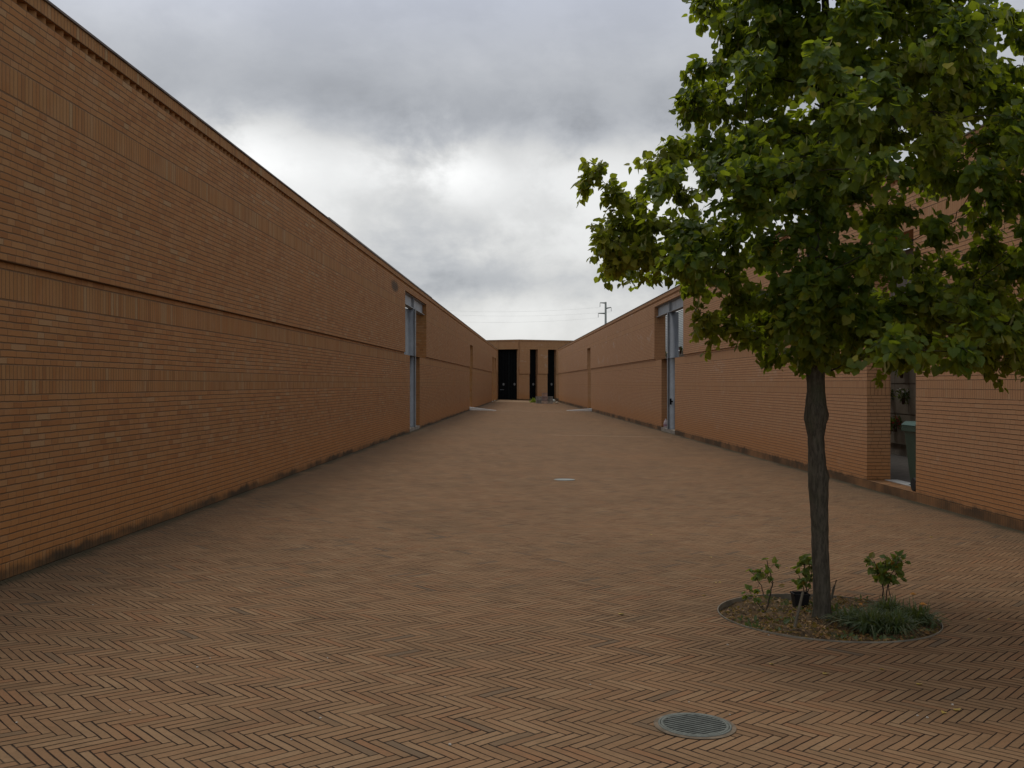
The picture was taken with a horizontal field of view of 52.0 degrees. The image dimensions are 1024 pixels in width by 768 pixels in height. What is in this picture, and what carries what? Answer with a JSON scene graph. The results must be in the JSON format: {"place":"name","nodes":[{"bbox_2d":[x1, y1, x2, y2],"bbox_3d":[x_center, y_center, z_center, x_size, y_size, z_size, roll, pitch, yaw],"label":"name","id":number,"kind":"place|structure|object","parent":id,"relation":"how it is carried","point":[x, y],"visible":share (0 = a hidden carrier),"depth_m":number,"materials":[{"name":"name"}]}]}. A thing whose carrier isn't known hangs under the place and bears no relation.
{"place":"outdoors","nodes":[
{"label":"outdoors","id":0,"kind":"place"},
{"bbox_2d":[0,399,1023,767],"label":"brick paving","id":1,"kind":"structure","parent":0,"point":[468,585],"depth_m":7.26,"materials":[{"name":"brown brick"}]},
{"bbox_2d":[0,0,497,580],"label":"brick wall","id":2,"kind":"structure","parent":1,"relation":"on","point":[196,312],"depth_m":11.90,"materials":[{"name":"brick"}]},
{"bbox_2d":[404,292,424,426],"bbox_3d":[-3.536,-0.732,36.402,0.446,4.471,6.068,0,0,2],"label":"steel portal","id":3,"kind":"object","parent":2,"relation":"on","point":[413,305],"visible":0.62,"depth_m":36.10,"materials":[{"name":"grey metal"}]},
{"bbox_2d":[470,407,495,410],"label":"kerb stone","id":4,"kind":"object","parent":1,"relation":"on","point":[472,408],"visible":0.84,"depth_m":63.45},
{"bbox_2d":[554,478,574,480],"bbox_3d":[0.919,1.679,18.378,0.370,0.005,0.370,0,0,0],"label":"manhole cover","id":5,"kind":"object","parent":1,"relation":"on","point":[564,479],"visible":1,"depth_m":18.35,"materials":[{"name":"grey metal"}]},
{"bbox_2d":[567,408,591,410],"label":"kerb stone","id":6,"kind":"object","parent":1,"relation":"on","point":[589,409],"visible":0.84,"depth_m":67.20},
{"bbox_2d":[654,712,735,738],"bbox_3d":[0.899,1.679,5.168,0.402,0.010,0.402,1,0,0],"label":"drain grate","id":7,"kind":"object","parent":1,"relation":"on","point":[698,726],"visible":1,"depth_m":5.15,"materials":[{"name":"grey metal"}]},
{"bbox_2d":[558,124,1023,531],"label":"brick wall","id":8,"kind":"structure","parent":1,"relation":"on","point":[970,448],"depth_m":19.62,"materials":[{"name":"brick"}]},
{"bbox_2d":[656,296,682,428],"bbox_3d":[5.849,-0.661,37.900,0.452,4.631,6.180,0,0,0],"label":"steel portal","id":9,"kind":"object","parent":8,"relation":"on","point":[669,309],"visible":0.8,"depth_m":37.87,"materials":[{"name":"grey metal"}]},
{"bbox_2d":[717,594,942,642],"bbox_3d":[2.310,1.754,7.700,1.578,0.136,1.578,0,0,0],"label":"edging ring","id":10,"kind":"object","parent":1,"relation":"on","point":[725,604],"visible":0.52,"depth_m":7.38,"materials":[{"name":"metal"}]},
{"bbox_2d":[496,400,554,402],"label":"end path","id":11,"kind":"structure","parent":0,"point":[517,401],"depth_m":97.55,"materials":[{"name":"concrete"}]},
{"bbox_2d":[49,0,1023,350],"label":"sky","id":12,"kind":"structure","parent":0,"point":[449,138],"materials":[{"name":"grey"}]},
{"bbox_2d":[720,597,941,640],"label":"soil","id":13,"kind":"structure","parent":0,"point":[769,610],"depth_m":7.67,"materials":[{"name":"brown soil"}]},
{"bbox_2d":[741,556,784,611],"bbox_3d":[1.876,1.501,7.848,0.317,0.426,0.166,0,0,21],"label":"rose bush","id":14,"kind":"object","parent":13,"relation":"on","point":[759,575],"visible":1,"depth_m":7.84,"materials":[{"name":"green plant"}]},
{"bbox_2d":[571,0,1023,619],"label":"lime tree","id":15,"kind":"object","parent":13,"relation":"on","point":[823,306],"visible":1,"depth_m":7.16,"materials":[{"name":"green plant"}]},
{"bbox_2d":[793,592,803,629],"bbox_3d":[2.000,1.586,7.322,0.134,0.256,0.025,0,0,-42],"label":"wooden stake","id":16,"kind":"object","parent":13,"relation":"on","point":[798,611],"visible":1,"depth_m":7.31,"materials":[{"name":"brown wood"}]},
{"bbox_2d":[790,591,809,607],"bbox_3d":[2.224,1.677,8.103,0.124,0.124,0.124,0,0,0],"label":"plant pot","id":17,"kind":"object","parent":13,"relation":"on","point":[795,596],"visible":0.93,"depth_m":8.05,"materials":[{"name":"black plastic"}]},
{"bbox_2d":[790,554,812,591],"bbox_3d":[2.293,1.509,8.171,0.218,0.391,0.195,0,0,-13],"label":"rose bush","id":18,"kind":"object","parent":13,"relation":"on","point":[804,560],"visible":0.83,"depth_m":8.14,"materials":[{"name":"green plant"}]},
{"bbox_2d":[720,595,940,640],"bbox_3d":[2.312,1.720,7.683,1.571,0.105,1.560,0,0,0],"label":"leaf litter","id":19,"kind":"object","parent":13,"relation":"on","point":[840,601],"visible":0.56,"depth_m":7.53,"materials":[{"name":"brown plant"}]},
{"bbox_2d":[831,580,836,599],"bbox_3d":[2.514,1.615,8.210,0.057,0.160,0.019,0,0,0],"label":"pruned stub","id":20,"kind":"object","parent":13,"relation":"on","point":[833,590],"visible":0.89,"depth_m":8.20,"materials":[{"name":"brown wood"}]},
{"bbox_2d":[734,594,941,640],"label":"ground weeds","id":21,"kind":"object","parent":13,"relation":"on","point":[786,621],"visible":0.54,"depth_m":7.49,"materials":[{"name":"green plant"}]},
{"bbox_2d":[820,601,867,627],"bbox_3d":[2.429,1.658,7.571,0.453,0.188,0.469,0,0,0],"label":"lilyturf clump","id":22,"kind":"object","parent":13,"relation":"on","point":[844,613],"visible":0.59,"depth_m":7.54,"materials":[{"name":"green plant"}]},
{"bbox_2d":[828,604,906,637],"bbox_3d":[2.485,1.646,7.318,0.585,0.211,0.552,0,0,0],"label":"lilyturf clump","id":23,"kind":"object","parent":13,"relation":"on","point":[864,622],"visible":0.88,"depth_m":7.28,"materials":[{"name":"green plant"}]},
{"bbox_2d":[861,592,907,619],"bbox_3d":[2.767,1.649,7.766,0.457,0.205,0.496,0,0,-16],"label":"lilyturf clump","id":24,"kind":"object","parent":13,"relation":"on","point":[884,607],"visible":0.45,"depth_m":7.75,"materials":[{"name":"green plant"}]},
{"bbox_2d":[863,550,910,603],"bbox_3d":[2.887,1.502,8.120,0.340,0.440,0.214,0,0,0],"label":"rose bush","id":25,"kind":"object","parent":13,"relation":"on","point":[882,576],"visible":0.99,"depth_m":8.09,"materials":[{"name":"green plant"}]},
{"bbox_2d":[866,606,935,637],"bbox_3d":[2.667,1.646,7.255,0.545,0.211,0.556,0,0,0],"label":"lilyturf clump","id":26,"kind":"object","parent":13,"relation":"on","point":[895,625],"visible":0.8,"depth_m":7.21,"materials":[{"name":"green plant"}]},
{"bbox_2d":[891,597,949,627],"bbox_3d":[2.890,1.645,7.490,0.466,0.213,0.526,0,0,19],"label":"lilyturf clump","id":27,"kind":"object","parent":13,"relation":"on","point":[928,617],"visible":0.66,"depth_m":7.46,"materials":[{"name":"green plant"}]},
{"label":"forecourt","id":28,"kind":"structure","parent":0,"visible":0},
{"bbox_2d":[487,339,572,399],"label":"brick building","id":29,"kind":"structure","parent":28,"relation":"on","point":[523,348],"depth_m":105.36,"materials":[{"name":"brick"}]},
{"bbox_2d":[498,350,516,399],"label":"metal gate","id":30,"kind":"structure","parent":29,"relation":"attached to","point":[507,374],"depth_m":105.48,"materials":[{"name":"black metal"}]},
{"bbox_2d":[529,350,535,399],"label":"metal gate","id":31,"kind":"structure","parent":29,"relation":"attached to","point":[532,384],"depth_m":105.58,"materials":[{"name":"black metal"}]},
{"bbox_2d":[547,350,553,399],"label":"metal gate","id":32,"kind":"structure","parent":29,"relation":"attached to","point":[550,383],"depth_m":106.44,"materials":[{"name":"black metal"}]},
{"label":"ground","id":33,"kind":"structure","parent":0,"visible":0},
{"bbox_2d":[328,217,431,308],"bbox_3d":[-4.939,-1.631,45.500,2.879,6.562,29.094,0,0,2],"label":"niche gallery","id":34,"kind":"object","parent":33,"relation":"on","point":[377,255],"depth_m":39.60,"materials":[{"name":"concrete"}]},
{"bbox_2d":[598,302,611,323],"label":"power pole","id":35,"kind":"object","parent":33,"relation":"on","point":[606,308],"visible":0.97,"depth_m":219.87,"materials":[{"name":"grey metal"}]},
{"bbox_2d":[666,309,683,358],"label":"niche gallery","id":36,"kind":"object","parent":33,"relation":"on","point":[681,341],"depth_m":52.09,"materials":[{"name":"concrete"}]},
{"bbox_2d":[890,239,915,481],"bbox_3d":[7.815,-0.739,21.500,2.880,4.978,17.056,0,0,-1],"label":"niche gallery","id":37,"kind":"object","parent":33,"relation":"on","point":[899,468],"visible":0.04,"depth_m":23.71,"materials":[{"name":"glass"}]},
{"bbox_2d":[890,414,901,431],"bbox_3d":[8.755,0.895,24.005,0.369,0.410,0.364,0,0,22],"label":"flower vase","id":38,"kind":"object","parent":37,"relation":"attached to","point":[894,420],"visible":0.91,"depth_m":23.96,"materials":[{"name":"red plant"}]},
{"bbox_2d":[894,388,909,403],"bbox_3d":[8.762,0.287,23.520,0.408,0.383,0.359,0,0,-24],"label":"flower vase","id":39,"kind":"object","parent":37,"relation":"attached to","point":[901,396],"visible":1,"depth_m":23.51,"materials":[{"name":"green plant"}]},
{"bbox_2d":[901,421,915,490],"bbox_3d":[6.380,1.109,16.110,0.589,1.049,0.649,0,0,0],"label":"wheelie bin","id":40,"kind":"object","parent":37,"relation":"on","point":[908,428],"visible":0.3,"depth_m":16.13,"materials":[{"name":"green plastic"}]}
]}

